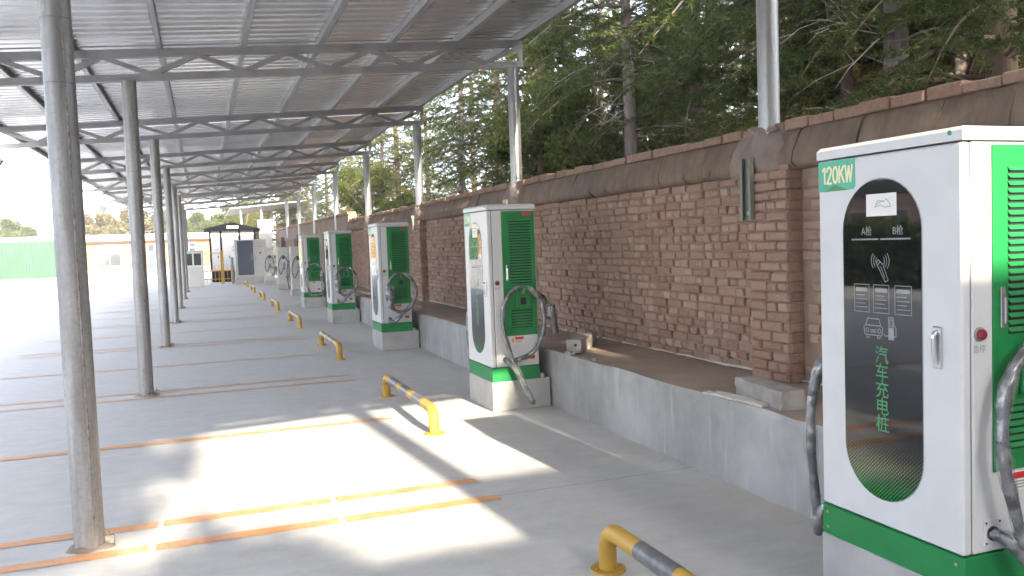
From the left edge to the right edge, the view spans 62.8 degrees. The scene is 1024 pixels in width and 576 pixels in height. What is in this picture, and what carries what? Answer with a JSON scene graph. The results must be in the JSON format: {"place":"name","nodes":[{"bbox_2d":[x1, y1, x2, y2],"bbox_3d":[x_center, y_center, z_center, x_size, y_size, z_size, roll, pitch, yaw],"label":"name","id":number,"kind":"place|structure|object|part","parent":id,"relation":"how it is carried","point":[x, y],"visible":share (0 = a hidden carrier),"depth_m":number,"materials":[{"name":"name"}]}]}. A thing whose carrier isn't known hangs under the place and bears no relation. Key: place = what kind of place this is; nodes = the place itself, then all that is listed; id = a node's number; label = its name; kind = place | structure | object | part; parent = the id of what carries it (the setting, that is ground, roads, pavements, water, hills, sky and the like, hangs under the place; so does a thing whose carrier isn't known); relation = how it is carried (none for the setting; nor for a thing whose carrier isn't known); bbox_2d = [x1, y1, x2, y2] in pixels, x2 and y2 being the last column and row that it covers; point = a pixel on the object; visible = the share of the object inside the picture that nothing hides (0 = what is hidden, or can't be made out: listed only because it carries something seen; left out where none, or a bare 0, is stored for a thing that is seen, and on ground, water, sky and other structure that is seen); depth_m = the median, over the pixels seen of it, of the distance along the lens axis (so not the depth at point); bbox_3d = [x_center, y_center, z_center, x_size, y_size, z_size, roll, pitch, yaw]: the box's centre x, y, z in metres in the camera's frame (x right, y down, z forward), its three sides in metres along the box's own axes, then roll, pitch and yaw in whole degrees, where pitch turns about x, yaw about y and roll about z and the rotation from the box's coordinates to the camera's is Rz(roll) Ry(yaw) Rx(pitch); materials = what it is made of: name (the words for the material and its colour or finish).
{"place":"outdoors","nodes":[
{"label":"outdoors","id":0,"kind":"place"},
{"bbox_2d":[0,232,209,274],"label":"long building","id":1,"kind":"structure","parent":0,"point":[108,254],"depth_m":72.51,"materials":[{"name":"white paint"}]},
{"bbox_2d":[97,245,122,267],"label":"window","id":2,"kind":"structure","parent":1,"relation":"in","point":[109,256],"depth_m":72.35,"materials":[{"name":"grey"}]},
{"bbox_2d":[147,244,155,271],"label":"door","id":3,"kind":"structure","parent":1,"relation":"in","point":[150,247],"depth_m":73.50,"materials":[{"name":"grey"}]},
{"bbox_2d":[188,242,195,250],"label":"window","id":4,"kind":"structure","parent":1,"relation":"in","point":[192,245],"depth_m":74.62,"materials":[{"name":"grey"}]},
{"bbox_2d":[0,0,738,250],"label":"sky","id":5,"kind":"structure","parent":0,"point":[25,193],"materials":[{"name":"white"}]},
{"bbox_2d":[0,266,823,575],"bbox_3d":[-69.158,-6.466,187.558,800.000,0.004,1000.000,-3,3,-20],"label":"ground","id":6,"kind":"structure","parent":0,"point":[256,436],"depth_m":6.01,"materials":[{"name":"concrete"}]},
{"bbox_2d":[0,218,37,237],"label":"broadleaf tree","id":7,"kind":"object","parent":6,"relation":"on","point":[9,228],"visible":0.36,"depth_m":97.04,"materials":[{"name":"green plant"}]},
{"bbox_2d":[0,241,55,279],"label":"green fence","id":8,"kind":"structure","parent":6,"relation":"on","point":[27,260],"depth_m":64.97,"materials":[{"name":"metal"}]},
{"bbox_2d":[84,211,123,234],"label":"broadleaf tree","id":9,"kind":"object","parent":6,"relation":"on","point":[103,218],"visible":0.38,"depth_m":95.96,"materials":[{"name":"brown plant"}]},
{"bbox_2d":[94,207,153,233],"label":"broadleaf tree","id":10,"kind":"object","parent":6,"relation":"on","point":[120,225],"visible":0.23,"depth_m":97.84,"materials":[{"name":"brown plant"}]},
{"bbox_2d":[146,213,165,233],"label":"broadleaf tree","id":11,"kind":"object","parent":6,"relation":"on","point":[151,218],"visible":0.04,"depth_m":100.50,"materials":[{"name":"green plant"}]},
{"bbox_2d":[164,215,206,232],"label":"broadleaf tree","id":12,"kind":"object","parent":6,"relation":"on","point":[190,219],"visible":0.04,"depth_m":97.59,"materials":[{"name":"green plant"}]},
{"bbox_2d":[187,250,204,287],"bbox_3d":[-14.763,-0.896,38.892,0.960,1.680,1.300,-3,3,-20],"label":"guard booth","id":13,"kind":"object","parent":6,"relation":"on","point":[195,264],"visible":0.63,"depth_m":38.35,"materials":[{"name":"grey"}]},
{"bbox_2d":[187,252,202,266],"bbox_3d":[-14.572,-1.295,38.293,0.790,0.670,0.022,-3,3,-20],"label":"window","id":14,"kind":"structure","parent":13,"relation":"in","point":[194,259],"depth_m":38.31,"materials":[{"name":"grey"}]},
{"bbox_2d":[187,212,225,232],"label":"broadleaf tree","id":15,"kind":"object","parent":6,"relation":"on","point":[198,216],"visible":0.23,"depth_m":96.94,"materials":[{"name":"green plant"}]},
{"bbox_2d":[203,251,234,283],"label":"yellow fence","id":16,"kind":"object","parent":6,"relation":"on","point":[222,270],"visible":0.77,"depth_m":41.26,"materials":[{"name":"metal"}]},
{"bbox_2d":[204,222,259,282],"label":"shelter","id":17,"kind":"object","parent":6,"relation":"on","point":[222,237],"visible":0.62,"depth_m":43.45,"materials":[{"name":"white metal"}]},
{"bbox_2d":[230,257,234,283],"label":"bollard","id":18,"kind":"object","parent":6,"relation":"on","point":[232,270],"visible":1,"depth_m":41.04,"materials":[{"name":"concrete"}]},
{"bbox_2d":[210,200,257,238],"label":"broadleaf tree","id":19,"kind":"object","parent":6,"relation":"on","point":[229,218],"visible":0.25,"depth_m":94.48,"materials":[{"name":"green plant"}]},
{"bbox_2d":[203,196,276,263],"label":"conifer","id":20,"kind":"object","parent":6,"relation":"on","point":[247,220],"visible":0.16,"depth_m":68.41,"materials":[{"name":"green plant"}]},
{"bbox_2d":[233,239,265,283],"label":"power cabinet","id":21,"kind":"object","parent":6,"relation":"on","point":[249,261],"visible":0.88,"depth_m":40.20,"materials":[{"name":"metal"}]},
{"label":"door","id":22,"kind":"part","parent":21,"relation":"part of","materials":[{"name":"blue metal"}]},
{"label":"door","id":23,"kind":"part","parent":21,"relation":"part of","materials":[{"name":"grey plastic"}]},
{"bbox_2d":[250,285,256,292],"bbox_3d":[-9.975,0.019,32.301,0.170,0.250,2.130,-3,3,-20],"label":"wheel stop","id":24,"kind":"object","parent":6,"relation":"on","point":[253,288],"visible":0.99,"depth_m":31.41,"materials":[{"name":"yellow paint"}]},
{"bbox_2d":[259,290,265,300],"bbox_3d":[-8.180,0.229,27.437,0.170,0.250,2.130,-3,3,-20],"label":"wheel stop","id":25,"kind":"object","parent":6,"relation":"on","point":[261,293],"visible":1,"depth_m":26.64,"materials":[{"name":"yellow paint"}]},
{"bbox_2d":[257,219,271,247],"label":"concrete pillar","id":26,"kind":"structure","parent":6,"relation":"on","point":[265,230],"depth_m":44.13,"materials":[{"name":"white concrete"}]},
{"bbox_2d":[225,200,305,224],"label":"canopy","id":27,"kind":"object","parent":6,"relation":"on","point":[261,209],"visible":0.45,"depth_m":57.47,"materials":[{"name":"metal"}]},
{"bbox_2d":[264,280,275,284],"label":"concrete plinth","id":28,"kind":"structure","parent":6,"relation":"on","point":[270,282],"depth_m":37.74,"materials":[{"name":"grey concrete"}]},
{"bbox_2d":[263,248,274,280],"bbox_3d":[-10.939,-1.077,37.794,0.448,1.460,0.598,-3,3,-20],"label":"wall charger","id":29,"kind":"object","parent":28,"relation":"on","point":[269,265],"depth_m":37.68,"materials":[{"name":"grey plastic"}]},
{"bbox_2d":[269,298,280,311],"bbox_3d":[-6.384,0.438,22.573,0.170,0.250,2.130,-3,3,-20],"label":"wheel stop","id":30,"kind":"object","parent":6,"relation":"on","point":[273,301],"visible":1,"depth_m":21.82,"materials":[{"name":"yellow paint"}]},
{"bbox_2d":[245,194,309,248],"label":"broadleaf tree","id":31,"kind":"object","parent":6,"relation":"on","point":[264,215],"visible":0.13,"depth_m":88.46,"materials":[{"name":"green plant"}]},
{"bbox_2d":[281,237,284,246],"bbox_3d":[-10.728,-1.304,39.372,0.140,2.150,0.140,-3,3,-20],"label":"post","id":32,"kind":"object","parent":6,"relation":"on","point":[282,241],"visible":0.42,"depth_m":39.26,"materials":[{"name":"brown"}]},
{"bbox_2d":[277,284,290,289],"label":"concrete plinth","id":33,"kind":"structure","parent":6,"relation":"on","point":[282,286],"depth_m":33.38,"materials":[{"name":"grey concrete"}]},
{"bbox_2d":[276,247,289,283],"bbox_3d":[-9.135,-0.898,33.454,0.446,1.460,0.598,-3,3,-20],"label":"wall charger","id":34,"kind":"object","parent":33,"relation":"on","point":[282,256],"depth_m":33.34,"materials":[{"name":"grey plastic"}]},
{"bbox_2d":[290,289,300,295],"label":"concrete plinth","id":35,"kind":"structure","parent":6,"relation":"on","point":[296,292],"depth_m":28.50,"materials":[{"name":"grey concrete"}]},
{"bbox_2d":[287,246,300,289],"bbox_3d":[-7.379,-0.686,28.594,0.558,1.463,0.657,-3,3,-20],"label":"wall charger","id":36,"kind":"object","parent":35,"relation":"on","point":[294,266],"depth_m":28.46,"materials":[{"name":"grey plastic"}]},
{"bbox_2d":[287,310,303,328],"bbox_3d":[-4.588,0.647,17.710,0.170,0.250,2.130,-3,3,-20],"label":"wheel stop","id":37,"kind":"object","parent":6,"relation":"on","point":[291,313],"visible":1,"depth_m":17.13,"materials":[{"name":"yellow paint"}]},
{"bbox_2d":[301,295,325,307],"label":"concrete plinth","id":38,"kind":"structure","parent":6,"relation":"on","point":[311,302],"depth_m":22.56,"materials":[{"name":"grey concrete"}]},
{"bbox_2d":[298,235,324,297],"bbox_3d":[-5.454,-0.568,22.816,0.612,1.725,1.052,-3,3,-20],"label":"charging cabinet","id":39,"kind":"object","parent":38,"relation":"on","point":[311,275],"visible":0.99,"depth_m":22.48,"materials":[{"name":"white metal"}]},
{"bbox_3d":[-5.718,-0.625,22.742,0.072,1.471,0.722,-3,3,-20],"label":"front door","id":40,"kind":"part","parent":39,"relation":"part of","materials":[{"name":"white paint"}]},
{"bbox_3d":[-5.315,-0.765,22.487,0.331,1.173,0.024,-3,3,-20],"label":"vent door","id":41,"kind":"part","parent":39,"relation":"part of","materials":[{"name":"green paint"}]},
{"bbox_2d":[277,211,356,282],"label":"rendered wall","id":42,"kind":"structure","parent":6,"relation":"on","point":[323,225],"depth_m":29.53,"materials":[{"name":"concrete"}]},
{"bbox_2d":[316,331,345,360],"bbox_3d":[-2.793,0.856,12.846,0.170,0.250,2.130,-3,3,-20],"label":"wheel stop","id":43,"kind":"object","parent":6,"relation":"on","point":[323,335],"visible":1,"depth_m":12.32,"materials":[{"name":"yellow paint"}]},
{"bbox_2d":[327,307,359,323],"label":"concrete plinth","id":44,"kind":"structure","parent":6,"relation":"on","point":[344,316],"depth_m":17.70,"materials":[{"name":"grey concrete"}]},
{"bbox_2d":[324,230,357,309],"bbox_3d":[-3.656,-0.356,17.924,0.596,1.727,1.110,-3,3,-20],"label":"charging cabinet","id":45,"kind":"object","parent":44,"relation":"on","point":[340,286],"visible":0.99,"depth_m":17.62,"materials":[{"name":"white metal"}]},
{"bbox_3d":[-3.923,-0.416,17.878,0.072,1.471,0.722,-3,3,-20],"label":"front door","id":46,"kind":"part","parent":45,"relation":"part of","materials":[{"name":"white paint"}]},
{"bbox_3d":[-3.519,-0.556,17.623,0.331,1.173,0.024,-3,3,-20],"label":"vent door","id":47,"kind":"part","parent":45,"relation":"part of","materials":[{"name":"green paint"}]},
{"bbox_2d":[0,0,779,553],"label":"steel canopy","id":48,"kind":"object","parent":6,"relation":"on","point":[136,108],"visible":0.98,"depth_m":10.12,"materials":[{"name":"silver metal"}]},
{"bbox_2d":[96,203,106,211],"bbox_3d":[-13.668,-2.678,27.932,0.315,0.324,0.100,-3,3,-20],"label":"flood lamp","id":49,"kind":"object","parent":48,"relation":"attached to","point":[100,207],"visible":1,"depth_m":27.89,"materials":[{"name":"grey plastic"}]},
{"bbox_2d":[372,327,419,350],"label":"concrete plinth","id":50,"kind":"structure","parent":6,"relation":"on","point":[388,341],"depth_m":12.84,"materials":[{"name":"grey concrete"}]},
{"bbox_2d":[368,222,417,332],"bbox_3d":[-1.861,-0.147,13.060,0.594,1.727,1.112,-3,3,-20],"label":"charging cabinet","id":51,"kind":"object","parent":50,"relation":"on","point":[392,304],"visible":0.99,"depth_m":12.76,"materials":[{"name":"white metal"}]},
{"bbox_3d":[-2.127,-0.207,13.014,0.072,1.471,0.722,-3,3,-20],"label":"front door","id":52,"kind":"part","parent":51,"relation":"part of","materials":[{"name":"white paint"}]},
{"bbox_3d":[-1.723,-0.347,12.760,0.331,1.173,0.024,-3,3,-20],"label":"vent door","id":53,"kind":"part","parent":51,"relation":"part of","materials":[{"name":"green paint"}]},
{"bbox_2d":[379,374,444,435],"bbox_3d":[-0.997,1.065,7.983,0.170,0.250,2.130,-3,3,-20],"label":"wheel stop","id":54,"kind":"object","parent":6,"relation":"on","point":[418,399],"visible":1,"depth_m":7.49,"materials":[{"name":"yellow paint"}]},
{"bbox_2d":[469,372,550,411],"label":"concrete plinth","id":55,"kind":"structure","parent":6,"relation":"on","point":[500,396],"depth_m":7.98,"materials":[{"name":"grey concrete"}]},
{"bbox_2d":[463,204,558,403],"bbox_3d":[-0.005,0.134,8.234,0.726,1.877,1.103,-3,3,-20],"label":"charging cabinet","id":56,"kind":"object","parent":55,"relation":"on","point":[504,295],"visible":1,"depth_m":7.90,"materials":[{"name":"white metal"}]},
{"bbox_3d":[-0.331,0.003,8.151,0.072,1.471,0.722,-3,3,-20],"label":"front door","id":57,"kind":"part","parent":56,"relation":"part of","materials":[{"name":"white paint"}]},
{"bbox_3d":[0.072,-0.138,7.896,0.331,1.173,0.024,-3,3,-20],"label":"vent door","id":58,"kind":"part","parent":56,"relation":"part of","materials":[{"name":"green paint"}]},
{"bbox_2d":[321,283,823,524],"bbox_3d":[-0.358,0.694,11.366,0.909,0.564,29.500,-3,3,-20],"label":"concrete ledge","id":59,"kind":"object","parent":6,"relation":"on","point":[655,399],"visible":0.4,"depth_m":6.20,"materials":[{"name":"concrete"}]},
{"bbox_2d":[565,351,575,355],"bbox_3d":[0.536,0.596,7.690,0.070,0.033,0.105,-3,3,-20],"label":"rubble chip","id":60,"kind":"object","parent":59,"relation":"on","point":[569,353],"visible":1,"depth_m":7.66,"materials":[{"name":"concrete"}]},
{"bbox_2d":[566,332,596,352],"bbox_3d":[0.675,0.519,8.095,0.152,0.127,0.706,-1,3,18],"label":"concrete block","id":61,"kind":"object","parent":59,"relation":"on","point":[580,342],"depth_m":7.90,"materials":[{"name":"grey concrete"}]},
{"bbox_2d":[703,390,768,407],"bbox_3d":[1.437,0.699,5.351,0.111,0.020,0.590,-4,4,-24],"label":"wood lath","id":62,"kind":"object","parent":59,"relation":"on","point":[740,398],"visible":0.94,"depth_m":5.32,"materials":[{"name":"wood"}]},
{"bbox_2d":[735,375,805,410],"bbox_3d":[1.605,0.649,5.250,0.161,0.120,0.610,-3,3,-11],"label":"concrete block","id":63,"kind":"object","parent":59,"relation":"on","point":[778,395],"depth_m":5.10,"materials":[{"name":"grey concrete"}]},
{"bbox_2d":[591,524,695,575],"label":"wheel stop","id":64,"kind":"object","parent":6,"relation":"on","point":[613,537],"visible":1,"depth_m":3.79,"materials":[{"name":"yellow paint"}]},
{"bbox_2d":[346,68,1023,383],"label":"brick wall","id":65,"kind":"structure","parent":6,"relation":"on","point":[666,248],"depth_m":7.01,"materials":[{"name":"brick"}]},
{"bbox_2d":[823,532,921,575],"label":"concrete plinth","id":66,"kind":"structure","parent":6,"relation":"on","point":[841,557],"depth_m":3.51,"materials":[{"name":"grey concrete"}]},
{"bbox_2d":[806,126,1023,575],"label":"charging cabinet","id":67,"kind":"object","parent":66,"relation":"on","point":[919,371],"visible":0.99,"depth_m":3.10,"materials":[{"name":"white metal"}]},
{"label":"front door","id":68,"kind":"part","parent":67,"relation":"part of","materials":[{"name":"white paint"}]},
{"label":"vent door","id":69,"kind":"part","parent":67,"relation":"part of","materials":[{"name":"green paint"}]},
{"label":"forest floor","id":70,"kind":"structure","parent":0,"visible":0},
{"bbox_2d":[263,191,310,257],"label":"conifer","id":71,"kind":"object","parent":70,"relation":"on","point":[282,223],"visible":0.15,"depth_m":63.85,"materials":[{"name":"green plant"}]},
{"bbox_2d":[275,192,310,227],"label":"conifer","id":72,"kind":"object","parent":70,"relation":"on","point":[290,212],"visible":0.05,"depth_m":79.06,"materials":[{"name":"green plant"}]},
{"bbox_2d":[272,175,332,234],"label":"conifer","id":73,"kind":"object","parent":70,"relation":"on","point":[303,194],"visible":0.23,"depth_m":61.72,"materials":[{"name":"green plant"}]},
{"bbox_2d":[301,167,346,221],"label":"conifer","id":74,"kind":"object","parent":70,"relation":"on","point":[328,213],"visible":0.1,"depth_m":54.60,"materials":[{"name":"green plant"}]},
{"bbox_2d":[301,143,376,221],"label":"conifer","id":75,"kind":"object","parent":70,"relation":"on","point":[349,159],"visible":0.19,"depth_m":47.84,"materials":[{"name":"green plant"}]},
{"bbox_2d":[331,147,393,211],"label":"conifer","id":76,"kind":"object","parent":70,"relation":"on","point":[361,166],"visible":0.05,"depth_m":59.17,"materials":[{"name":"green plant"}]},
{"bbox_2d":[331,162,415,216],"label":"broadleaf tree","id":77,"kind":"object","parent":70,"relation":"on","point":[376,177],"visible":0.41,"depth_m":32.85,"materials":[{"name":"green plant"}]},
{"bbox_2d":[331,126,424,215],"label":"conifer","id":78,"kind":"object","parent":70,"relation":"on","point":[391,196],"visible":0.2,"depth_m":34.53,"materials":[{"name":"green plant"}]},
{"bbox_2d":[347,103,457,202],"bbox_3d":[-4.951,-6.423,35.383,5.212,11.403,5.886,-5,4,-43],"label":"conifer","id":79,"kind":"object","parent":70,"relation":"on","point":[395,145],"visible":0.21,"depth_m":35.01,"materials":[{"name":"green plant"}]},
{"bbox_2d":[380,94,470,200],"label":"conifer","id":80,"kind":"object","parent":70,"relation":"on","point":[436,170],"visible":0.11,"depth_m":45.94,"materials":[{"name":"green plant"}]},
{"bbox_2d":[379,58,509,203],"bbox_3d":[-1.669,-5.846,27.269,4.900,10.928,4.701,-4,4,-29],"label":"conifer","id":81,"kind":"object","parent":70,"relation":"on","point":[460,162],"visible":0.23,"depth_m":27.09,"materials":[{"name":"green plant"}]},
{"bbox_2d":[425,73,509,198],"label":"conifer","id":82,"kind":"object","parent":70,"relation":"on","point":[449,194],"visible":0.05,"depth_m":42.85,"materials":[{"name":"green plant"}]},
{"bbox_2d":[401,56,536,201],"bbox_3d":[-0.469,-5.955,24.213,5.212,11.403,5.885,-1,3,11],"label":"conifer","id":83,"kind":"object","parent":70,"relation":"on","point":[466,145],"visible":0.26,"depth_m":23.99,"materials":[{"name":"green plant"}]},
{"bbox_2d":[476,66,561,188],"bbox_3d":[0.511,-5.979,33.495,6.168,10.673,5.855,-1,3,19],"label":"conifer","id":84,"kind":"object","parent":70,"relation":"on","point":[482,142],"visible":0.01,"depth_m":33.19,"materials":[{"name":"green plant"}]},
{"bbox_2d":[446,5,645,189],"bbox_3d":[0.332,-5.049,19.236,4.979,11.160,5.274,0,4,26],"label":"conifer","id":85,"kind":"object","parent":70,"relation":"on","point":[501,179],"visible":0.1,"depth_m":18.63,"materials":[{"name":"green plant"}]},
{"bbox_2d":[466,2,650,190],"bbox_3d":[1.547,-5.092,21.457,5.874,10.165,5.577,0,4,34],"label":"conifer","id":86,"kind":"object","parent":70,"relation":"on","point":[529,77],"visible":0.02,"depth_m":21.06,"materials":[{"name":"green plant"}]},
{"bbox_2d":[482,9,706,178],"bbox_3d":[1.981,-3.321,18.888,5.026,6.570,5.754,-1,3,13],"label":"broadleaf tree","id":87,"kind":"object","parent":70,"relation":"on","point":[559,149],"visible":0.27,"depth_m":17.43,"materials":[{"name":"green plant"}]},
{"bbox_2d":[550,0,647,140],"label":"conifer","id":88,"kind":"object","parent":70,"relation":"on","point":[603,95],"visible":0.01,"depth_m":31.30,"materials":[{"name":"plant"}]},
{"bbox_2d":[493,0,792,161],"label":"conifer","id":89,"kind":"object","parent":70,"relation":"on","point":[630,132],"visible":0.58,"depth_m":15.24,"materials":[{"name":"green plant"}]},
{"bbox_2d":[586,0,742,150],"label":"conifer","id":90,"kind":"object","parent":70,"relation":"on","point":[607,9],"visible":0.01,"depth_m":24.94,"materials":[{"name":"green plant"}]},
{"bbox_2d":[564,0,809,159],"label":"conifer","id":91,"kind":"object","parent":70,"relation":"on","point":[695,109],"visible":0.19,"depth_m":15.17,"materials":[{"name":"green plant"}]},
{"bbox_2d":[689,2,757,120],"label":"conifer","id":92,"kind":"object","parent":70,"relation":"on","point":[721,65],"depth_m":31.95,"materials":[{"name":"green plant"}]},
{"bbox_2d":[613,0,838,140],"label":"conifer","id":93,"kind":"object","parent":70,"relation":"on","point":[709,44],"visible":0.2,"depth_m":13.50,"materials":[{"name":"green plant"}]},
{"bbox_2d":[685,1,812,137],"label":"conifer","id":94,"kind":"object","parent":70,"relation":"on","point":[748,105],"visible":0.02,"depth_m":20.48,"materials":[{"name":"green plant"}]},
{"bbox_2d":[709,0,790,128],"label":"conifer","id":95,"kind":"object","parent":70,"relation":"on","point":[738,66],"depth_m":28.08,"materials":[{"name":"green plant"}]},
{"bbox_2d":[705,3,833,125],"bbox_3d":[6.787,-6.343,16.954,6.150,13.786,6.514,0,4,30],"label":"conifer","id":96,"kind":"object","parent":70,"relation":"on","point":[751,91],"depth_m":16.51,"materials":[{"name":"green plant"}]},
{"bbox_2d":[600,0,1023,121],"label":"conifer","id":97,"kind":"object","parent":70,"relation":"on","point":[847,81],"visible":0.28,"depth_m":9.70,"materials":[{"name":"green plant"}]},
{"bbox_2d":[618,0,1023,113],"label":"conifer","id":98,"kind":"object","parent":70,"relation":"on","point":[900,37],"visible":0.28,"depth_m":8.53,"materials":[{"name":"green plant"}]},
{"bbox_2d":[693,0,1023,142],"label":"conifer","id":99,"kind":"object","parent":70,"relation":"on","point":[942,4],"visible":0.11,"depth_m":9.93,"materials":[{"name":"green plant"}]},
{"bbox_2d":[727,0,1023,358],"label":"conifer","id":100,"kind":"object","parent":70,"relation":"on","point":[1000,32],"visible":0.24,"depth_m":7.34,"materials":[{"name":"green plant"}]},
{"bbox_2d":[730,0,1023,132],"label":"conifer","id":101,"kind":"object","parent":70,"relation":"on","point":[964,61],"visible":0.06,"depth_m":9.85,"materials":[{"name":"green plant"}]},
{"bbox_2d":[779,0,1023,112],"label":"broadleaf tree","id":102,"kind":"object","parent":70,"relation":"on","point":[837,92],"visible":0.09,"depth_m":10.10,"materials":[{"name":"green plant"}]}
]}

